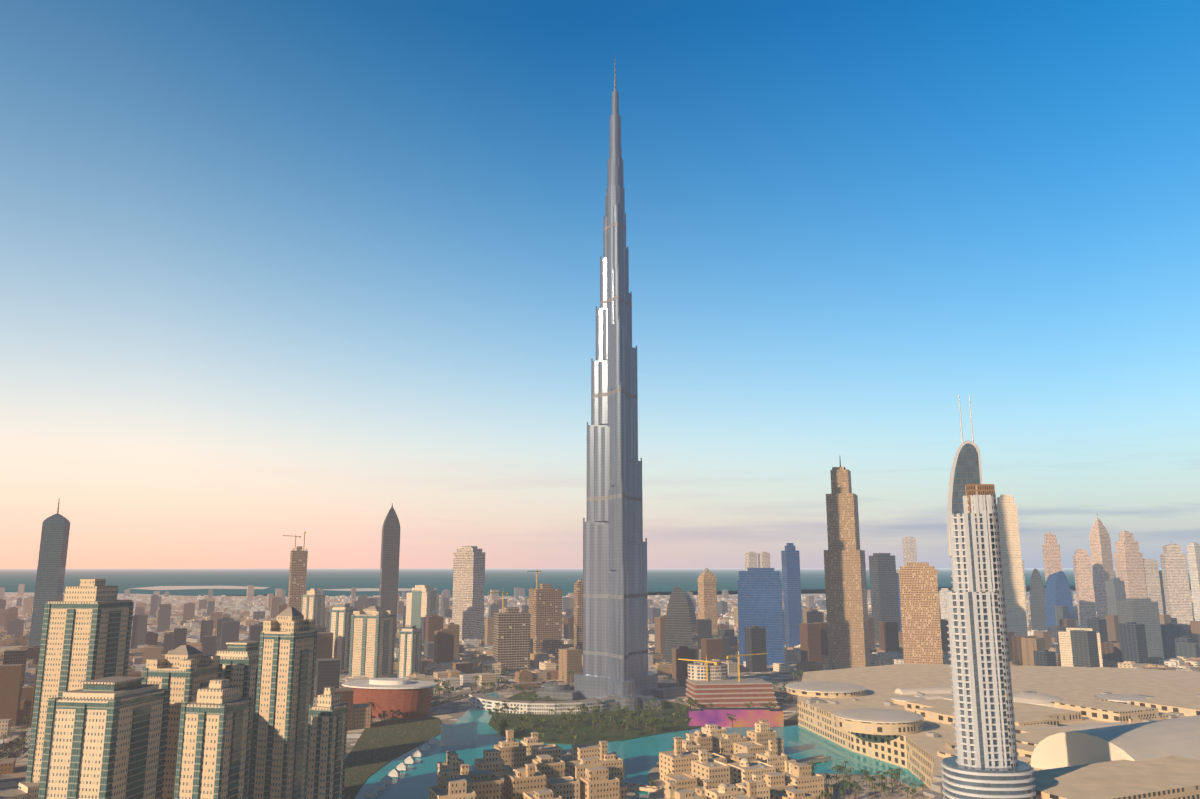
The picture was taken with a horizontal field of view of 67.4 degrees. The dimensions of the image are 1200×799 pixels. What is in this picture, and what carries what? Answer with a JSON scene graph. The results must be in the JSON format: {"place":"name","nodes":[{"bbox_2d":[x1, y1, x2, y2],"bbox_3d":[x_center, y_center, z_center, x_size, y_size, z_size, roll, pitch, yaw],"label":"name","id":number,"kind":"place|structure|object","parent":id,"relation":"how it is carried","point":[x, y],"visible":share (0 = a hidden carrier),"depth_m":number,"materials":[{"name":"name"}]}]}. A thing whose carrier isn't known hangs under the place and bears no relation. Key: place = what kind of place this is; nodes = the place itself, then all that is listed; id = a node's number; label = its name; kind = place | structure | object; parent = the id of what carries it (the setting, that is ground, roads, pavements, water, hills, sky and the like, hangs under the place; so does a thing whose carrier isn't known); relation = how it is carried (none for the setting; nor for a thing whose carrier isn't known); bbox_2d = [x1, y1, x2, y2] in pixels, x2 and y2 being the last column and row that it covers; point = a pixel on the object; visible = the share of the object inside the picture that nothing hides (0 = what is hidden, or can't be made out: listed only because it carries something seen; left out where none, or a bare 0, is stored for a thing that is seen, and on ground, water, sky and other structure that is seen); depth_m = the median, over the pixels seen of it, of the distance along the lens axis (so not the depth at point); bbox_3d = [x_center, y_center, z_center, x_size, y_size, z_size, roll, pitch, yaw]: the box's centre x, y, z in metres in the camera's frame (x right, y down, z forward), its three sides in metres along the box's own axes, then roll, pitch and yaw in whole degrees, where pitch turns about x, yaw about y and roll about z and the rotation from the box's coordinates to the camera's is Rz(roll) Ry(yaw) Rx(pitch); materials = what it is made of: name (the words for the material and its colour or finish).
{"place":"outdoors","nodes":[
{"label":"outdoors","id":0,"kind":"place"},
{"bbox_2d":[0,732,27,758],"bbox_3d":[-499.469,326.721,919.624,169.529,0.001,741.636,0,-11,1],"label":"trees","id":1,"kind":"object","parent":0,"point":[17,752],"depth_m":766.77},
{"bbox_2d":[45,676,163,798],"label":"residence wall","id":2,"kind":"structure","parent":0,"point":[91,755],"depth_m":457.01,"materials":[{"name":"concrete"}]},
{"bbox_2d":[146,645,219,798],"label":"residence wall","id":3,"kind":"structure","parent":0,"point":[182,658],"depth_m":523.86,"materials":[{"name":"concrete"}]},
{"bbox_2d":[178,679,249,798],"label":"residence wall","id":4,"kind":"structure","parent":0,"point":[216,693],"depth_m":436.50,"materials":[{"name":"concrete"}]},
{"bbox_2d":[217,641,259,798],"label":"residence wall","id":5,"kind":"structure","parent":0,"point":[237,675],"depth_m":566.04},
{"bbox_2d":[253,607,315,798],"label":"residence wall","id":6,"kind":"structure","parent":0,"point":[289,620],"depth_m":526.86,"materials":[{"name":"concrete"}]},
{"bbox_2d":[287,546,307,612],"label":"skyscraper","id":7,"kind":"structure","parent":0,"point":[297,575],"depth_m":1920.76,"materials":[{"name":"concrete"}]},
{"bbox_2d":[302,589,323,625],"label":"tower wall","id":8,"kind":"structure","parent":0,"point":[311,592],"depth_m":1788.67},
{"bbox_2d":[306,687,345,798],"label":"residence wall","id":9,"kind":"structure","parent":0,"point":[328,698],"depth_m":486.96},
{"bbox_2d":[330,603,354,671],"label":"tower wall","id":10,"kind":"structure","parent":0,"point":[340,631],"depth_m":1344.98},
{"bbox_2d":[349,606,393,678],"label":"tower wall","id":11,"kind":"structure","parent":0,"point":[370,642],"depth_m":1251.57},
{"bbox_2d":[399,625,420,677],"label":"tower wall","id":12,"kind":"structure","parent":0,"point":[408,654],"depth_m":1224.07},
{"bbox_2d":[488,691,700,744],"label":"park ground","id":13,"kind":"structure","parent":0,"point":[594,735],"depth_m":874.35,"materials":[{"name":"green plant"}]},
{"bbox_2d":[469,693,614,713],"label":"curved building","id":14,"kind":"structure","parent":13,"relation":"on","point":[483,701],"depth_m":958.27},
{"bbox_2d":[489,684,696,743],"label":"park trees","id":15,"kind":"object","parent":13,"relation":"on","point":[503,724],"visible":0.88,"depth_m":882.37,"materials":[{"name":"green plant"}]},
{"bbox_2d":[0,568,1190,596],"bbox_3d":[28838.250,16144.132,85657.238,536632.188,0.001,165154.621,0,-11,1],"label":"sea","id":16,"kind":"structure","parent":0,"point":[663,581],"depth_m":12663.92,"materials":[{"name":"liquid"}]},
{"bbox_2d":[129,586,268,589],"bbox_3d":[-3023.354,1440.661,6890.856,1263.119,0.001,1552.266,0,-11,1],"label":"sand spit","id":17,"kind":"structure","parent":16,"relation":"on","point":[189,587],"depth_m":6946.67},
{"bbox_2d":[323,588,435,590],"bbox_3d":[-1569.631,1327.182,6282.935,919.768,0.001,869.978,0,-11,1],"label":"sand spit","id":18,"kind":"structure","parent":16,"relation":"on","point":[377,589],"depth_m":6315.14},
{"bbox_2d":[0,590,1192,790],"bbox_3d":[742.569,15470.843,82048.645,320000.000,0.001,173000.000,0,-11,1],"label":"ground","id":19,"kind":"structure","parent":0,"point":[451,713],"depth_m":1125.57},
{"bbox_2d":[0,781,38,798],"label":"building","id":20,"kind":"structure","parent":19,"relation":"on","point":[24,790],"depth_m":567.41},
{"bbox_2d":[29,498,69,646],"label":"skyscraper","id":21,"kind":"structure","parent":19,"relation":"on","point":[50,576],"depth_m":1565.44,"materials":[{"name":"grey glass"}]},
{"bbox_2d":[25,602,133,782],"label":"glass","id":22,"kind":"object","parent":19,"relation":"on","point":[112,644],"visible":0.35,"depth_m":594.12,"materials":[{"name":"glass"}]},
{"bbox_2d":[31,579,132,782],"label":"apartment tower","id":23,"kind":"structure","parent":19,"relation":"on","point":[92,591],"depth_m":594.85,"materials":[{"name":"concrete"}]},
{"bbox_2d":[38,680,170,798],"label":"glass","id":24,"kind":"object","parent":19,"relation":"on","point":[137,753],"visible":0.75,"depth_m":458.41,"materials":[{"name":"glass"}]},
{"bbox_2d":[141,663,222,701],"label":"glass","id":25,"kind":"object","parent":19,"relation":"on","point":[189,674],"visible":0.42,"depth_m":523.82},
{"bbox_2d":[174,698,252,798],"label":"glass","id":26,"kind":"object","parent":19,"relation":"on","point":[224,710],"visible":0.65,"depth_m":436.86,"materials":[{"name":"glass"}]},
{"bbox_2d":[220,643,258,798],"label":"glass","id":27,"kind":"object","parent":19,"relation":"on","point":[247,662],"visible":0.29,"depth_m":564.30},
{"bbox_2d":[249,631,316,798],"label":"glass","id":28,"kind":"object","parent":19,"relation":"on","point":[300,722],"visible":0.58,"depth_m":525.94,"materials":[{"name":"glass"}]},
{"bbox_2d":[301,594,324,626],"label":"tower glass","id":29,"kind":"object","parent":19,"relation":"on","point":[319,607],"visible":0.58,"depth_m":1789.70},
{"bbox_2d":[304,702,347,798],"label":"glass","id":30,"kind":"object","parent":19,"relation":"on","point":[332,712],"visible":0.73,"depth_m":487.08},
{"bbox_2d":[329,604,356,669],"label":"tower glass","id":31,"kind":"object","parent":19,"relation":"on","point":[345,611],"visible":0.5,"depth_m":1345.21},
{"bbox_2d":[348,613,395,677],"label":"tower glass","id":32,"kind":"object","parent":19,"relation":"on","point":[385,647],"visible":0.67,"depth_m":1252.72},
{"bbox_2d":[344,687,433,717],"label":"round building","id":33,"kind":"structure","parent":19,"relation":"on","point":[410,703],"depth_m":928.11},
{"bbox_2d":[342,677,436,688],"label":"round roof","id":34,"kind":"structure","parent":33,"relation":"on","point":[389,683],"depth_m":947.28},
{"bbox_2d":[379,503,399,632],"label":"skyscraper","id":35,"kind":"structure","parent":19,"relation":"on","point":[389,572],"depth_m":1922.82,"materials":[{"name":"grey glass"}]},
{"bbox_2d":[344,716,441,798],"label":"lawn","id":36,"kind":"structure","parent":19,"relation":"on","point":[377,746],"depth_m":785.95,"materials":[{"name":"plant"}]},
{"bbox_2d":[364,737,437,796],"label":"row of canopies","id":37,"kind":"object","parent":36,"relation":"on","point":[378,786],"visible":1,"depth_m":667.15,"materials":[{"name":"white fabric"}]},
{"bbox_2d":[397,626,421,677],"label":"tower glass","id":38,"kind":"object","parent":19,"relation":"on","point":[412,647],"visible":0.6,"depth_m":1225.27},
{"bbox_2d":[0,601,825,758],"bbox_3d":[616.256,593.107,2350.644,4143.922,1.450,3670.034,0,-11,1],"label":"traffic cars","id":39,"kind":"object","parent":19,"relation":"on","point":[21,753],"depth_m":1035.22,"materials":[{"name":"paint"}]},
{"bbox_2d":[405,585,438,627],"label":"high-rise building","id":40,"kind":"structure","parent":19,"relation":"on","point":[425,600],"depth_m":1779.58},
{"bbox_2d":[441,721,477,745],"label":"fountain spray","id":41,"kind":"object","parent":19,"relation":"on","point":[459,734],"visible":0.88,"depth_m":787.73,"materials":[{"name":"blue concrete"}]},
{"bbox_2d":[452,546,484,640],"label":"skyscraper","id":42,"kind":"structure","parent":19,"relation":"on","point":[468,589],"depth_m":1907.47,"materials":[{"name":"concrete"}]},
{"bbox_2d":[493,607,530,670],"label":"high-rise building","id":43,"kind":"structure","parent":19,"relation":"on","point":[511,641],"depth_m":1364.54,"materials":[{"name":"concrete"}]},
{"bbox_2d":[428,765,638,798],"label":"old town island","id":44,"kind":"structure","parent":19,"relation":"on","point":[631,794],"depth_m":610.01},
{"bbox_2d":[429,732,579,798],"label":"low-rise buildings","id":45,"kind":"structure","parent":44,"relation":"on","point":[450,784],"depth_m":596.86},
{"bbox_2d":[458,730,626,798],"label":"low-rise buildings","id":46,"kind":"structure","parent":44,"relation":"on","point":[600,782],"depth_m":569.75,"materials":[{"name":"concrete"}]},
{"bbox_2d":[495,741,622,798],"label":"low-rise buildings","id":47,"kind":"structure","parent":44,"relation":"on","point":[596,755],"depth_m":628.09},
{"bbox_2d":[529,584,561,654],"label":"high-rise building","id":48,"kind":"structure","parent":19,"relation":"on","point":[545,605],"depth_m":1571.60,"materials":[{"name":"concrete"}]},
{"bbox_2d":[574,580,582,654],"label":"high-rise building","id":49,"kind":"structure","parent":19,"relation":"on","point":[578,614],"depth_m":1496.33,"materials":[{"name":"concrete"}]},
{"bbox_2d":[0,604,1175,726],"bbox_3d":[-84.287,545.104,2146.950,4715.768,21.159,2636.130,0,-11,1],"label":"city trees","id":50,"kind":"object","parent":19,"relation":"on","point":[445,692],"visible":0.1,"depth_m":1119.06,"materials":[{"name":"green plant"}]},
{"bbox_2d":[0,584,1194,625],"bbox_3d":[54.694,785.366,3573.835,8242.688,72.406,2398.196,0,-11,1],"label":"distant buildings","id":51,"kind":"structure","parent":19,"relation":"on","point":[207,605],"depth_m":3141.02,"materials":[{"name":"paint"}]},
{"bbox_2d":[0,599,1199,673],"bbox_3d":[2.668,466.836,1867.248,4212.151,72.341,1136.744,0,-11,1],"label":"city buildings","id":52,"kind":"structure","parent":19,"relation":"on","point":[1123,645],"depth_m":1519.53,"materials":[{"name":"paint"}]},
{"bbox_2d":[0,630,1199,777],"bbox_3d":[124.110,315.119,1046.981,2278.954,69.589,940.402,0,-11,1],"label":"low-rise buildings","id":53,"kind":"structure","parent":19,"relation":"on","point":[17,696],"depth_m":1187.47,"materials":[{"name":"paint"}]},
{"bbox_2d":[536,680,686,710],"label":"podium pavilions","id":54,"kind":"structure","parent":19,"relation":"on","point":[666,689],"depth_m":1059.12,"materials":[{"name":"grey glass"}]},
{"bbox_2d":[574,61,657,698],"bbox_3d":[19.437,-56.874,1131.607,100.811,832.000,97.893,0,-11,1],"label":"skyscraper","id":55,"kind":"structure","parent":19,"relation":"on","point":[615,623],"depth_m":1102.03,"materials":[{"name":"metal"}]},
{"bbox_2d":[688,660,727,680],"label":"round hotel","id":56,"kind":"structure","parent":19,"relation":"on","point":[697,671],"depth_m":1013.61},
{"bbox_2d":[648,759,780,798],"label":"old town island","id":57,"kind":"structure","parent":19,"relation":"on","point":[653,772],"depth_m":647.06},
{"bbox_2d":[660,724,775,798],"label":"low-rise buildings","id":58,"kind":"structure","parent":57,"relation":"on","point":[723,776],"depth_m":599.22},
{"bbox_2d":[659,730,815,798],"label":"low-rise buildings","id":59,"kind":"structure","parent":57,"relation":"on","point":[677,766],"depth_m":601.22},
{"bbox_2d":[686,719,832,798],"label":"low-rise buildings","id":60,"kind":"structure","parent":57,"relation":"on","point":[767,742],"depth_m":681.79,"materials":[{"name":"concrete"}]},
{"bbox_2d":[678,651,767,681],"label":"construction cranes","id":61,"kind":"object","parent":19,"relation":"on","point":[728,657],"visible":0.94,"depth_m":1006.97},
{"bbox_2d":[684,678,779,708],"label":"building under construction","id":62,"kind":"structure","parent":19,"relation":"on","point":[732,695],"depth_m":979.38},
{"bbox_2d":[687,708,783,726],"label":"hoarding","id":63,"kind":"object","parent":19,"relation":"on","point":[747,717],"depth_m":877.50,"materials":[{"name":"purple"}]},
{"bbox_2d":[745,552,756,570],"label":"high-rise building","id":64,"kind":"structure","parent":19,"relation":"on","point":[750,559],"depth_m":3133.19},
{"bbox_2d":[737,568,785,664],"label":"blue block","id":65,"kind":"structure","parent":19,"relation":"on","point":[760,597],"depth_m":1453.72,"materials":[{"name":"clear glass"}]},
{"bbox_2d":[758,552,769,567],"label":"high-rise building","id":66,"kind":"structure","parent":19,"relation":"on","point":[763,559],"depth_m":3132.55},
{"bbox_2d":[781,543,801,646],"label":"skyscraper","id":67,"kind":"structure","parent":19,"relation":"on","point":[790,557],"depth_m":1784.73,"materials":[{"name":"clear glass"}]},
{"bbox_2d":[796,755,830,764],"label":"mall bridge","id":68,"kind":"structure","parent":19,"relation":"on","point":[819,758],"depth_m":714.58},
{"bbox_2d":[824,460,870,669],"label":"skyscraper","id":69,"kind":"structure","parent":19,"relation":"on","point":[846,604],"depth_m":1363.12,"materials":[{"name":"brown concrete"}]},
{"bbox_2d":[816,773,928,798],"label":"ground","id":70,"kind":"structure","parent":19,"relation":"on","point":[901,793],"depth_m":622.59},
{"bbox_2d":[808,761,925,798],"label":"palm trees","id":71,"kind":"object","parent":70,"relation":"on","point":[881,778],"visible":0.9,"depth_m":615.07,"materials":[{"name":"green plant"}]},
{"bbox_2d":[869,553,899,640],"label":"dark tower","id":72,"kind":"structure","parent":19,"relation":"on","point":[883,588],"depth_m":1903.36,"materials":[{"name":"grey glass"}]},
{"bbox_2d":[896,573,901,631],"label":"skyscraper","id":73,"kind":"structure","parent":19,"relation":"on","point":[899,607],"depth_m":1899.08,"materials":[{"name":"blue glass"}]},
{"bbox_2d":[902,537,916,565],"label":"skyscraper","id":74,"kind":"structure","parent":19,"relation":"on","point":[909,550],"depth_m":3720.95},
{"bbox_2d":[897,563,942,663],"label":"tower","id":75,"kind":"structure","parent":19,"relation":"on","point":[920,615],"depth_m":1311.77,"materials":[{"name":"concrete"}]},
{"bbox_2d":[939,588,947,618],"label":"building","id":76,"kind":"structure","parent":19,"relation":"on","point":[943,603],"depth_m":2209.68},
{"bbox_2d":[941,395,1035,798],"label":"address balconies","id":77,"kind":"structure","parent":19,"relation":"on","point":[982,506],"depth_m":471.06,"materials":[{"name":"concrete"}]},
{"bbox_2d":[943,443,1033,798],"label":"address glass","id":78,"kind":"object","parent":77,"relation":"attached to","point":[966,469],"visible":0.27,"depth_m":469.71,"materials":[{"name":"glass"}]},
{"bbox_2d":[965,484,996,512],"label":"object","id":79,"kind":"object","parent":78,"relation":"on","point":[979,489],"visible":0.31,"depth_m":488.39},
{"bbox_2d":[990,494,1017,766],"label":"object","id":80,"kind":"object","parent":77,"relation":"attached to","point":[1006,670],"visible":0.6,"depth_m":471.49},
{"bbox_2d":[797,664,1199,798],"bbox_3d":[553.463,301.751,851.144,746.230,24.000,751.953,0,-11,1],"label":"mall","id":81,"kind":"structure","parent":19,"relation":"on","point":[916,755],"depth_m":963.91},
{"bbox_2d":[785,682,1199,769],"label":"mall roof domes","id":82,"kind":"structure","parent":81,"relation":"on","point":[1098,743],"depth_m":580.58,"materials":[{"name":"concrete"}]},
{"bbox_2d":[806,691,1199,798],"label":"mall roof plant","id":83,"kind":"object","parent":81,"relation":"on","point":[937,786],"visible":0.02,"depth_m":759.61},
{"bbox_2d":[996,494,1027,635],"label":"beige slab","id":84,"kind":"structure","parent":19,"relation":"on","point":[1013,584],"depth_m":1791.10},
{"bbox_2d":[1021,560,1028,626],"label":"skyscraper","id":85,"kind":"structure","parent":19,"relation":"on","point":[1025,595],"depth_m":2282.37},
{"bbox_2d":[1030,569,1046,630],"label":"skyscraper","id":86,"kind":"structure","parent":19,"relation":"on","point":[1037,605],"depth_m":2133.86,"materials":[{"name":"grey glass"}]},
{"bbox_2d":[1042,530,1061,581],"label":"skyscraper","id":87,"kind":"structure","parent":19,"relation":"on","point":[1052,556],"depth_m":2377.74,"materials":[{"name":"pink stone"}]},
{"bbox_2d":[904,695,1199,764],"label":"mall blocks","id":88,"kind":"structure","parent":19,"relation":"on","point":[1028,717],"depth_m":770.41,"materials":[{"name":"concrete"}]},
{"bbox_2d":[1045,571,1074,630],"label":"skyscraper","id":89,"kind":"structure","parent":19,"relation":"on","point":[1057,591],"depth_m":2070.81,"materials":[{"name":"blue glass"}]},
{"bbox_2d":[946,696,1199,798],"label":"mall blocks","id":90,"kind":"structure","parent":19,"relation":"on","point":[1172,777],"depth_m":485.61,"materials":[{"name":"concrete"}]},
{"bbox_2d":[1058,627,1102,666],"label":"beige block","id":91,"kind":"structure","parent":19,"relation":"on","point":[1065,648],"depth_m":1311.42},
{"bbox_2d":[1073,549,1095,627],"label":"skyscraper","id":92,"kind":"structure","parent":19,"relation":"on","point":[1085,597],"depth_m":2210.46,"materials":[{"name":"pink stone"}]},
{"bbox_2d":[1090,513,1113,618],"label":"skyscraper","id":93,"kind":"structure","parent":19,"relation":"on","point":[1101,556],"depth_m":2294.60,"materials":[{"name":"pink stone"}]},
{"bbox_2d":[1105,578,1125,614],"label":"building","id":94,"kind":"structure","parent":19,"relation":"on","point":[1115,590],"depth_m":1905.13,"materials":[{"name":"grey glass"}]},
{"bbox_2d":[1114,528,1146,597],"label":"skyscraper","id":95,"kind":"structure","parent":19,"relation":"on","point":[1129,564],"depth_m":2213.08,"materials":[{"name":"pink stone"}]},
{"bbox_2d":[1117,598,1163,658],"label":"high-rise building","id":96,"kind":"structure","parent":19,"relation":"on","point":[1145,611],"depth_m":1477.76,"materials":[{"name":"grey glass"}]},
{"bbox_2d":[1143,559,1163,614],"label":"skyscraper","id":97,"kind":"structure","parent":19,"relation":"on","point":[1152,579],"depth_m":2208.81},
{"bbox_2d":[1159,570,1166,614],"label":"skyscraper","id":98,"kind":"structure","parent":19,"relation":"on","point":[1162,591],"depth_m":2281.54,"materials":[{"name":"grey glass"}]},
{"bbox_2d":[1160,542,1193,624],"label":"skyscraper","id":99,"kind":"structure","parent":19,"relation":"on","point":[1177,595],"depth_m":2137.38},
{"bbox_2d":[1186,543,1199,620],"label":"skyscraper","id":100,"kind":"structure","parent":19,"relation":"on","point":[1193,552],"depth_m":2024.40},
{"bbox_2d":[0,0,1199,567],"label":"sky","id":101,"kind":"structure","parent":0,"point":[270,270],"materials":[{"name":"blue"}]},
{"bbox_2d":[431,681,792,706],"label":"boulevard asphalt","id":102,"kind":"structure","parent":0,"point":[510,686],"depth_m":1065.28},
{"bbox_2d":[431,680,796,708],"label":"boulevard pavement","id":103,"kind":"structure","parent":0,"point":[511,688],"depth_m":1072.56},
{"bbox_2d":[354,692,923,798],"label":"lake","id":104,"kind":"structure","parent":0,"point":[417,779],"depth_m":738.23,"materials":[{"name":"liquid"}]},
{"bbox_2d":[623,783,661,792],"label":"lake bridge","id":105,"kind":"structure","parent":104,"relation":"on","point":[638,787],"depth_m":623.09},
{"bbox_2d":[665,586,698,662],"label":"high-rise building","id":106,"kind":"structure","parent":0,"point":[681,626],"depth_m":1410.67,"materials":[{"name":"grey glass"}]},
{"bbox_2d":[698,568,717,633],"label":"skyscraper","id":107,"kind":"structure","parent":0,"point":[707,594],"depth_m":1784.87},
{"bbox_2d":[786,688,1130,734],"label":"mall drum walls","id":108,"kind":"structure","parent":0,"point":[881,728],"depth_m":712.33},
{"bbox_3d":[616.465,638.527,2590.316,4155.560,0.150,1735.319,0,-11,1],"label":"al wasl road pavement","id":109,"kind":"structure","parent":0,"visible":0},
{"bbox_2d":[0,599,1060,761],"bbox_3d":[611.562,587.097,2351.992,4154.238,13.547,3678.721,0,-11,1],"label":"street trees","id":110,"kind":"object","parent":109,"relation":"on","point":[22,737],"visible":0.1,"depth_m":1051.57,"materials":[{"name":"green plant"}]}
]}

